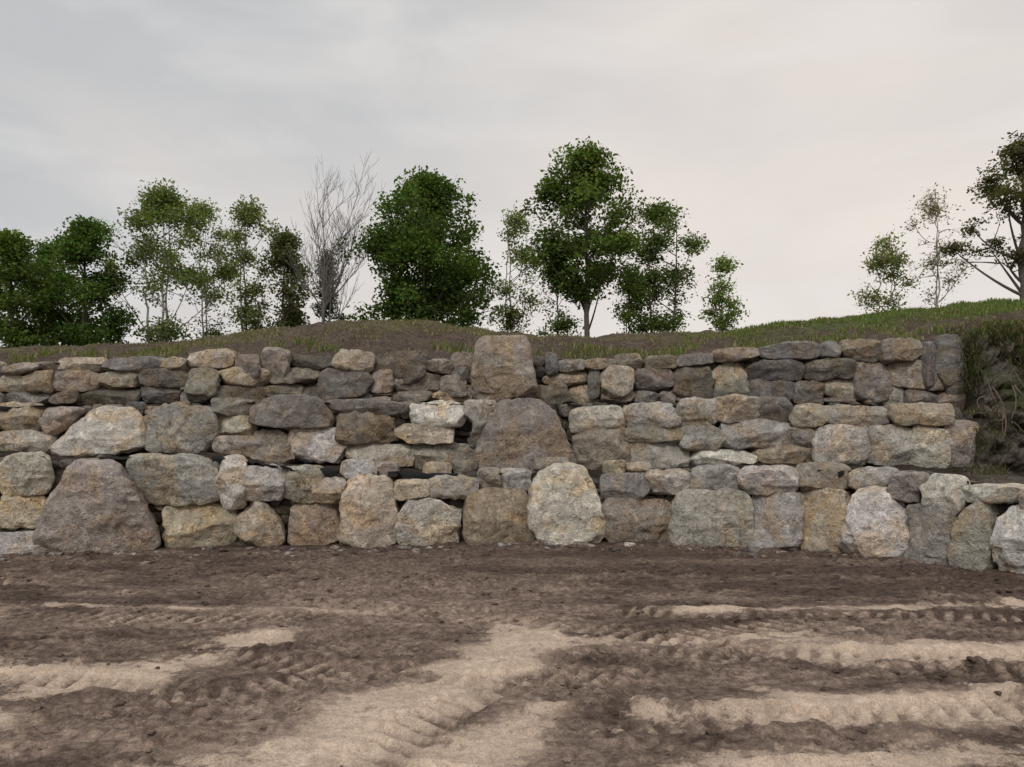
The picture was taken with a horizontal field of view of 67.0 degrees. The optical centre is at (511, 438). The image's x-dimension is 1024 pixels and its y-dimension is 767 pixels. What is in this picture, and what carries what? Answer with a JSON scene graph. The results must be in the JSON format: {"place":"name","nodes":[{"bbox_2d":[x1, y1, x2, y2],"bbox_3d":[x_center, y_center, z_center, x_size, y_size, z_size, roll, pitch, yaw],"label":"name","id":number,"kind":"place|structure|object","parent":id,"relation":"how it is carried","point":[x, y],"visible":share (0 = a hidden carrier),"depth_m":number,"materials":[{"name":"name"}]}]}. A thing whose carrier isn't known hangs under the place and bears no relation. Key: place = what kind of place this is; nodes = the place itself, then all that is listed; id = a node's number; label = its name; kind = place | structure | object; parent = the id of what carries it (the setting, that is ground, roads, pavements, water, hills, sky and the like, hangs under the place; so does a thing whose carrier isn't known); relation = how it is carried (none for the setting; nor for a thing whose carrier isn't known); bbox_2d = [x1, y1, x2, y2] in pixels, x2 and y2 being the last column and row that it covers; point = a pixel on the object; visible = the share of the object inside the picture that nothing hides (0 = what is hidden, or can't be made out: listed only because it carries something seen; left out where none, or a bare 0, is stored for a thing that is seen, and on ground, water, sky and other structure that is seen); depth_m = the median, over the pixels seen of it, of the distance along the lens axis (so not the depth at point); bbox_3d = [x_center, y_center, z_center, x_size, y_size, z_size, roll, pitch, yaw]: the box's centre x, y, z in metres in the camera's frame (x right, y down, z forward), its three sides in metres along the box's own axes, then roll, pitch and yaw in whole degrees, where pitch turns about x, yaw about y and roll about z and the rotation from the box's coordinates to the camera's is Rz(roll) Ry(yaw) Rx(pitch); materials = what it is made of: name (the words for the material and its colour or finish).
{"place":"outdoors","nodes":[
{"label":"outdoors","id":0,"kind":"place"},
{"bbox_2d":[38,318,738,353],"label":"dry grass","id":1,"kind":"structure","parent":0,"point":[403,325],"depth_m":17.17,"materials":[{"name":"plant"}]},
{"bbox_2d":[0,539,1023,766],"bbox_3d":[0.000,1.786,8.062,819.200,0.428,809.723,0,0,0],"label":"dirt ground","id":2,"kind":"structure","parent":0,"point":[378,717],"depth_m":5.88,"materials":[{"name":"soil"}]},
{"bbox_2d":[0,541,1009,571],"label":"rubble","id":3,"kind":"object","parent":2,"relation":"on","point":[755,551],"visible":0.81,"depth_m":11.56,"materials":[{"name":"stone"}]},
{"bbox_2d":[0,451,1023,573],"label":"stone wall","id":4,"kind":"structure","parent":2,"relation":"on","point":[96,504],"depth_m":11.95,"materials":[{"name":"grey stone"}]},
{"bbox_2d":[0,393,978,472],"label":"tier","id":5,"kind":"object","parent":4,"relation":"on","point":[517,433],"visible":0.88,"depth_m":12.85,"materials":[{"name":"grey stone"}]},
{"bbox_2d":[0,402,793,410],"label":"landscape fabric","id":6,"kind":"object","parent":5,"relation":"on","point":[4,408],"visible":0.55,"depth_m":12.49,"materials":[{"name":"black fabric"}]},
{"bbox_2d":[0,334,966,409],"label":"stone retaining wall","id":7,"kind":"structure","parent":5,"relation":"on","point":[853,372],"depth_m":14.00,"materials":[{"name":"grey stone"}]},
{"bbox_2d":[470,335,537,402],"bbox_3d":[-0.142,-1.226,14.094,1.221,1.333,0.797,0,0,0],"label":"standing stone","id":8,"kind":"object","parent":5,"relation":"on","point":[502,367],"visible":0.8,"depth_m":13.78,"materials":[{"name":"grey stone"}]},
{"bbox_2d":[43,455,968,484],"bbox_3d":[-2.275,0.469,11.645,17.991,0.528,2.873,0,0,3],"label":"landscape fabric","id":9,"kind":"object","parent":4,"relation":"on","point":[404,474],"visible":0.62,"depth_m":12.29,"materials":[{"name":"black fabric"}]},
{"bbox_2d":[0,543,1023,766],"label":"dirt clods","id":10,"kind":"object","parent":2,"relation":"on","point":[570,755],"visible":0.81,"depth_m":7.49,"materials":[{"name":"soil"}]},
{"bbox_2d":[0,301,1023,541],"bbox_3d":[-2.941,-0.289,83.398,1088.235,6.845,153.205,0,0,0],"label":"hillside","id":11,"kind":"structure","parent":0,"point":[999,374],"depth_m":15.28,"materials":[{"name":"green plant"}]},
{"bbox_2d":[0,228,80,347],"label":"maple tree","id":12,"kind":"object","parent":11,"relation":"on","point":[15,251],"visible":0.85,"depth_m":31.64,"materials":[{"name":"green plant"}]},
{"bbox_2d":[1,237,91,343],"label":"maple tree","id":13,"kind":"object","parent":11,"relation":"on","point":[43,246],"visible":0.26,"depth_m":35.49,"materials":[{"name":"green plant"}]},
{"bbox_2d":[31,214,142,346],"bbox_3d":[-17.848,-5.940,32.863,4.713,7.221,3.907,0,0,0],"label":"maple tree","id":14,"kind":"object","parent":11,"relation":"on","point":[77,246],"visible":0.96,"depth_m":32.51,"materials":[{"name":"green plant"}]},
{"bbox_2d":[83,177,244,343],"bbox_3d":[-15.376,-6.834,34.173,5.784,8.892,5.600,0,0,36],"label":"birch tree","id":15,"kind":"object","parent":11,"relation":"on","point":[164,204],"visible":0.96,"depth_m":33.43,"materials":[{"name":"green plant"}]},
{"bbox_2d":[152,197,245,338],"bbox_3d":[-14.701,-6.923,37.194,4.179,9.135,4.850,0,0,0],"label":"birch tree","id":16,"kind":"object","parent":11,"relation":"on","point":[223,269],"visible":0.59,"depth_m":36.88,"materials":[{"name":"green plant"}]},
{"bbox_2d":[200,194,286,330],"bbox_3d":[-12.019,-6.814,34.936,3.828,8.549,3.474,0,0,-42],"label":"aspen tree","id":17,"kind":"object","parent":11,"relation":"on","point":[250,214],"visible":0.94,"depth_m":34.72,"materials":[{"name":"green plant"}]},
{"bbox_2d":[245,226,316,329],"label":"maple tree","id":18,"kind":"object","parent":11,"relation":"on","point":[292,313],"visible":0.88,"depth_m":33.78,"materials":[{"name":"green plant"}]},
{"bbox_2d":[309,248,349,321],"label":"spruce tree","id":19,"kind":"object","parent":11,"relation":"on","point":[343,316],"visible":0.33,"depth_m":37.85,"materials":[{"name":"plant"}]},
{"bbox_2d":[281,152,386,321],"bbox_3d":[-7.216,-7.279,31.503,3.502,8.963,3.657,0,0,44],"label":"bare tree","id":20,"kind":"object","parent":11,"relation":"on","point":[326,292],"visible":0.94,"depth_m":31.30,"materials":[{"name":"grey plant"}]},
{"bbox_2d":[332,165,504,328],"bbox_3d":[-3.695,-6.960,32.444,6.998,8.466,8.050,0,0,0],"label":"maple tree","id":21,"kind":"object","parent":11,"relation":"on","point":[402,243],"visible":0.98,"depth_m":31.00,"materials":[{"name":"green plant"}]},
{"bbox_2d":[0,338,1018,545],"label":"packing stones","id":22,"kind":"object","parent":11,"relation":"on","point":[283,509],"visible":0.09,"depth_m":12.90,"materials":[{"name":"grey stone"}]},
{"bbox_2d":[3,319,1015,363],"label":"weeds","id":23,"kind":"object","parent":11,"relation":"on","point":[154,351],"visible":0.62,"depth_m":15.03,"materials":[{"name":"green plant"}]},
{"bbox_2d":[487,206,560,333],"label":"aspen tree","id":24,"kind":"object","parent":11,"relation":"on","point":[515,224],"visible":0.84,"depth_m":35.59,"materials":[{"name":"green plant"}]},
{"bbox_2d":[530,260,583,336],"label":"maple sapling","id":25,"kind":"object","parent":11,"relation":"on","point":[564,323],"visible":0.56,"depth_m":32.75,"materials":[{"name":"green plant"}]},
{"bbox_2d":[514,135,655,337],"bbox_3d":[3.345,-7.406,32.171,5.576,9.785,5.979,0,0,28],"label":"maple tree","id":26,"kind":"object","parent":11,"relation":"on","point":[590,180],"visible":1,"depth_m":31.51,"materials":[{"name":"green plant"}]},
{"bbox_2d":[611,262,659,333],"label":"maple sapling","id":27,"kind":"object","parent":11,"relation":"on","point":[637,293],"visible":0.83,"depth_m":32.64,"materials":[{"name":"green plant"}]},
{"bbox_2d":[607,196,710,332],"bbox_3d":[6.685,-6.584,34.177,3.742,8.107,5.066,0,0,-41],"label":"ash tree","id":28,"kind":"object","parent":11,"relation":"on","point":[674,276],"visible":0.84,"depth_m":33.66,"materials":[{"name":"green plant"}]},
{"bbox_2d":[698,251,749,331],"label":"birch sapling","id":29,"kind":"object","parent":11,"relation":"on","point":[721,322],"visible":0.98,"depth_m":29.82,"materials":[{"name":"green plant"}]},
{"bbox_2d":[725,297,1023,334],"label":"grass","id":30,"kind":"structure","parent":11,"relation":"on","point":[973,306],"depth_m":17.56,"materials":[{"name":"green plant"}]},
{"bbox_2d":[847,229,920,312],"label":"birch sapling","id":31,"kind":"object","parent":11,"relation":"on","point":[889,258],"visible":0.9,"depth_m":26.80,"materials":[{"name":"green plant"}]},
{"bbox_2d":[893,182,977,307],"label":"aspen sapling","id":32,"kind":"object","parent":11,"relation":"on","point":[933,210],"visible":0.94,"depth_m":27.84,"materials":[{"name":"green plant"}]},
{"bbox_2d":[934,130,1023,298],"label":"pine tree","id":33,"kind":"object","parent":11,"relation":"on","point":[991,190],"visible":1,"depth_m":22.10,"materials":[{"name":"green plant"}]},
{"bbox_2d":[946,314,1023,395],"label":"overhanging turf","id":34,"kind":"structure","parent":11,"relation":"on","point":[1016,329],"depth_m":13.20,"materials":[{"name":"green plant"}]},
{"bbox_2d":[950,393,1022,475],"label":"bank weeds","id":35,"kind":"object","parent":11,"relation":"on","point":[1001,472],"visible":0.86,"depth_m":11.96,"materials":[{"name":"green plant"}]},
{"bbox_2d":[977,372,1023,445],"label":"roots and dead branch","id":36,"kind":"object","parent":11,"relation":"on","point":[1003,413],"visible":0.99,"depth_m":11.92,"materials":[{"name":"brown wood"}]},
{"bbox_2d":[0,0,1023,346],"label":"sky","id":37,"kind":"structure","parent":0,"point":[791,135],"materials":[{"name":"white"}]},
{"bbox_2d":[682,306,1023,350],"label":"sparse grass","id":38,"kind":"structure","parent":0,"point":[852,326],"depth_m":16.16,"materials":[{"name":"green plant"}]}
]}

